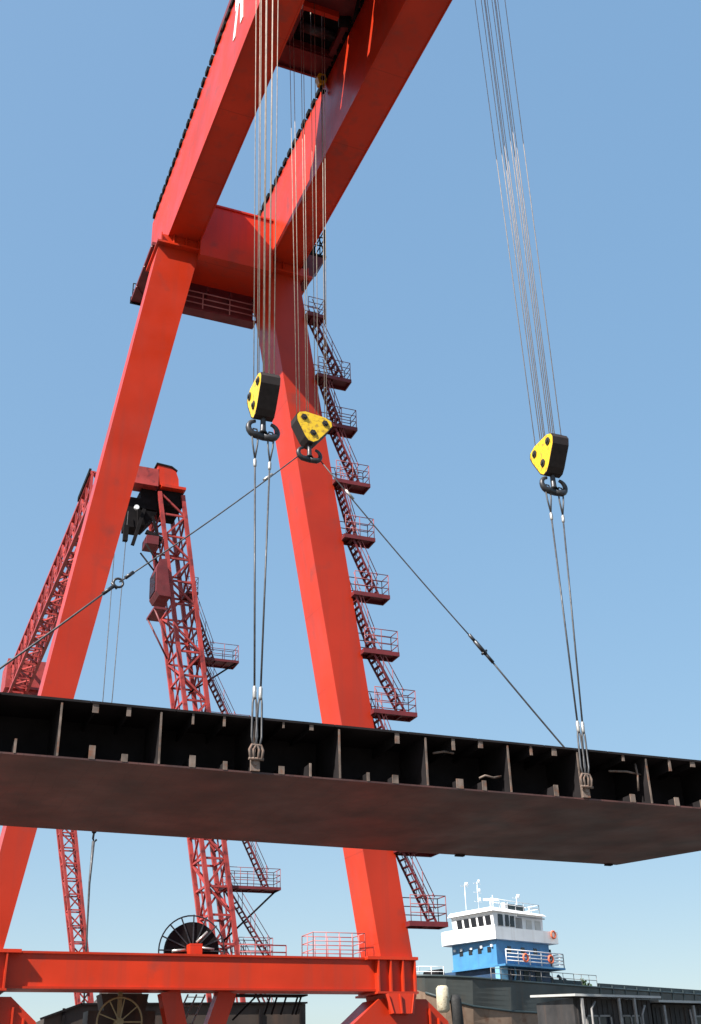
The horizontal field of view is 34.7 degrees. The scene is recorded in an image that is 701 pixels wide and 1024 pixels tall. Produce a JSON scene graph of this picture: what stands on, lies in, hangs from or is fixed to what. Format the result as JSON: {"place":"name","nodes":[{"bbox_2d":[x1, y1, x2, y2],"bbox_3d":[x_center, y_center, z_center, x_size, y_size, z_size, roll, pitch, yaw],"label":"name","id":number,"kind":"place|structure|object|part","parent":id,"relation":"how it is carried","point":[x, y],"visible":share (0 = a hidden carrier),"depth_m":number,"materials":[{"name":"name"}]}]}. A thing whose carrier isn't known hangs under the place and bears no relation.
{"place":"outdoors","nodes":[
{"label":"outdoors","id":0,"kind":"place"},
{"bbox_2d":[0,0,700,1023],"label":"sky","id":1,"kind":"structure","parent":0,"point":[97,97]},
{"bbox_2d":[530,994,660,1023],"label":"workshop shed","id":2,"kind":"structure","parent":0,"point":[607,1009],"depth_m":67.48,"materials":[{"name":"grey paint"}]},
{"bbox_2d":[585,1015,612,1023],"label":"window frame","id":3,"kind":"structure","parent":2,"relation":"in","point":[598,1019],"depth_m":66.81,"materials":[{"name":"grey paint"}]},
{"bbox_2d":[622,1015,641,1023],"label":"window frame","id":4,"kind":"structure","parent":2,"relation":"in","point":[627,1019],"depth_m":67.57,"materials":[{"name":"grey paint"}]},
{"bbox_2d":[650,1000,700,1023],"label":"workshop shed","id":5,"kind":"structure","parent":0,"point":[669,1011],"depth_m":69.31,"materials":[{"name":"grey paint"}]},
{"bbox_2d":[693,1015,700,1023],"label":"window frame","id":6,"kind":"structure","parent":5,"relation":"in","point":[698,1016],"depth_m":69.80,"materials":[{"name":"grey paint"}]},
{"label":"ground","id":7,"kind":"structure","parent":0,"visible":0},
{"bbox_2d":[0,462,280,1004],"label":"lattice gantry crane","id":8,"kind":"object","parent":7,"relation":"on","point":[161,498],"visible":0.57,"depth_m":73.58,"materials":[{"name":"red paint"}]},
{"bbox_2d":[102,511,128,702],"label":"hoist rope","id":9,"kind":"object","parent":8,"relation":"hanging from","point":[118,623],"visible":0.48,"depth_m":68.72,"materials":[{"name":"metal"}]},
{"bbox_2d":[36,993,307,1023],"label":"hull section","id":10,"kind":"object","parent":7,"relation":"on","point":[252,1013],"visible":0.55,"depth_m":59.05,"materials":[{"name":"grey metal"}]},
{"bbox_2d":[0,0,451,1023],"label":"gantry crane","id":11,"kind":"object","parent":7,"relation":"on","point":[198,260],"visible":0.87,"depth_m":51.84,"materials":[{"name":"red paint"}]},
{"bbox_2d":[215,0,361,77],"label":"hoist trolley","id":12,"kind":"object","parent":11,"relation":"on","point":[340,17],"visible":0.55,"depth_m":54.07,"materials":[{"name":"metal"}]},
{"bbox_2d":[253,0,278,382],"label":"hoist rope","id":13,"kind":"object","parent":12,"relation":"hanging from","point":[265,197],"visible":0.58,"depth_m":35.55,"materials":[{"name":"metal"}]},
{"bbox_2d":[246,372,280,441],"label":"hook block","id":14,"kind":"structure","parent":13,"relation":"hanging from","point":[262,397],"depth_m":31.71,"materials":[{"name":"yellow paint"}]},
{"bbox_2d":[248,428,260,760],"bbox_3d":[-2.493,1.738,29.000,0.308,9.687,0.868,6,-29,-14],"label":"wire sling","id":15,"kind":"object","parent":14,"relation":"hanging from","point":[254,696],"visible":1,"depth_m":28.11,"materials":[{"name":"grey metal"}]},
{"bbox_2d":[252,431,273,760],"bbox_3d":[-2.206,1.786,29.104,0.269,9.695,1.142,-7,-28,11],"label":"wire sling","id":16,"kind":"object","parent":14,"relation":"hanging from","point":[261,669],"visible":1,"depth_m":28.27,"materials":[{"name":"grey metal"}]},
{"bbox_2d":[289,3,326,418],"bbox_3d":[-1.724,-13.508,47.116,1.661,23.067,0.536,10,-30,-20],"label":"hoist rope","id":17,"kind":"object","parent":12,"relation":"hanging from","point":[305,222],"visible":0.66,"depth_m":46.15,"materials":[{"name":"metal"}]},
{"bbox_2d":[291,411,332,463],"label":"hook block","id":18,"kind":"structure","parent":17,"relation":"hanging from","point":[310,430],"depth_m":41.26,"materials":[{"name":"yellow paint"}]},
{"bbox_2d":[0,456,297,668],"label":"wire sling","id":19,"kind":"object","parent":18,"relation":"hanging from","point":[114,585],"visible":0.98,"depth_m":35.35,"materials":[{"name":"metal"}]},
{"bbox_2d":[0,692,700,865],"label":"ship deck block","id":20,"kind":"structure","parent":19,"relation":"hanging from","point":[80,765],"depth_m":29.38,"materials":[{"name":"brown metal"}]},
{"bbox_2d":[321,461,564,746],"bbox_3d":[4.222,4.363,39.833,11.015,12.667,0.150,8,-29,-17],"label":"wire sling","id":21,"kind":"object","parent":18,"relation":"hanging from","point":[480,647],"visible":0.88,"depth_m":39.77,"materials":[{"name":"metal"}]},
{"bbox_2d":[316,73,326,94],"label":"hook block","id":22,"kind":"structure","parent":12,"relation":"hanging from","point":[319,81],"depth_m":55.60,"materials":[{"name":"yellow paint"}]},
{"bbox_2d":[321,90,325,323],"bbox_3d":[-1.262,-14.623,52.173,0.104,14.600,0.080,10,-30,-20],"label":"hoist rope","id":23,"kind":"object","parent":22,"relation":"hanging from","point":[323,212],"visible":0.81,"depth_m":51.93,"materials":[{"name":"metal"}]},
{"bbox_2d":[475,0,560,445],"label":"hoist rope","id":24,"kind":"object","parent":12,"relation":"hanging from","point":[521,226],"visible":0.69,"depth_m":39.84,"materials":[{"name":"metal"}]},
{"bbox_2d":[530,433,568,496],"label":"hook block","id":25,"kind":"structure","parent":24,"relation":"hanging from","point":[548,455],"depth_m":35.08,"materials":[{"name":"yellow paint"}]},
{"bbox_2d":[545,484,590,787],"bbox_3d":[6.185,3.207,32.271,0.268,9.695,1.107,-8,-28,11],"label":"wire sling","id":26,"kind":"object","parent":25,"relation":"hanging from","point":[577,721],"visible":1,"depth_m":31.51,"materials":[{"name":"grey metal"}]},
{"bbox_2d":[558,487,593,788],"bbox_3d":[6.434,3.257,32.378,0.234,9.703,1.422,-15,-31,23],"label":"wire sling","id":27,"kind":"object","parent":25,"relation":"hanging from","point":[582,722],"visible":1,"depth_m":31.68,"materials":[{"name":"grey metal"}]},
{"bbox_2d":[580,978,591,985],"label":"tree","id":28,"kind":"object","parent":7,"relation":"on","point":[584,982],"visible":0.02,"depth_m":129.75,"materials":[{"name":"green plant"}]},
{"bbox_2d":[591,1001,595,1023],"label":"leaning pipe","id":29,"kind":"object","parent":7,"relation":"on","point":[592,1006],"visible":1,"depth_m":66.18,"materials":[{"name":"grey metal"}]},
{"bbox_2d":[641,1005,645,1023],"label":"leaning pipe","id":30,"kind":"object","parent":7,"relation":"on","point":[642,1013],"visible":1,"depth_m":67.40,"materials":[{"name":"grey metal"}]},
{"bbox_2d":[689,1009,693,1023],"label":"leaning pipe","id":31,"kind":"object","parent":7,"relation":"on","point":[691,1017],"visible":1,"depth_m":69.09,"materials":[{"name":"grey metal"}]},
{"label":"keel block","id":32,"kind":"object","parent":7,"relation":"on","visible":0},
{"bbox_2d":[416,880,700,1023],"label":"cargo ship","id":33,"kind":"object","parent":32,"relation":"on","point":[492,977],"visible":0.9,"depth_m":97.62,"materials":[{"name":"grey paint"}]},
{"bbox_2d":[436,985,449,1012],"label":"fender","id":34,"kind":"object","parent":33,"relation":"hanging from","point":[442,998],"visible":1,"depth_m":90.36,"materials":[{"name":"white rubber"}]},
{"bbox_2d":[450,995,463,1023],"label":"fender","id":35,"kind":"object","parent":33,"relation":"hanging from","point":[456,1009],"visible":1,"depth_m":90.21,"materials":[{"name":"black rubber"}]},
{"bbox_2d":[523,953,528,962],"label":"lifebuoy","id":36,"kind":"object","parent":33,"relation":"attached to","point":[524,960],"visible":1,"depth_m":96.76,"materials":[{"name":"orange plastic"}]},
{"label":"door","id":37,"kind":"part","parent":33,"relation":"part of","materials":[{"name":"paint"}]},
{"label":"door","id":38,"kind":"part","parent":33,"relation":"part of","materials":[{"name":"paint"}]},
{"bbox_2d":[548,955,553,963],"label":"lifebuoy","id":39,"kind":"object","parent":33,"relation":"attached to","point":[549,961],"visible":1,"depth_m":98.78,"materials":[{"name":"orange plastic"}]},
{"bbox_2d":[550,930,555,938],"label":"lifebuoy","id":40,"kind":"object","parent":33,"relation":"attached to","point":[554,932],"visible":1,"depth_m":100.69,"materials":[{"name":"orange plastic"}]},
{"bbox_3d":[-14.260,17.833,62.407,0.560,1.158,0.300,10,-30,-20],"label":"hook block","id":41,"kind":"object","parent":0,"visible":0},
{"bbox_2d":[83,841,94,1002],"bbox_3d":[-14.083,21.968,60.251,0.315,8.393,0.180,10,-30,-20],"label":"wire sling","id":42,"kind":"object","parent":41,"relation":"hanging from","point":[91,859],"visible":0.71,"depth_m":60.87,"materials":[{"name":"grey metal"}]}
]}

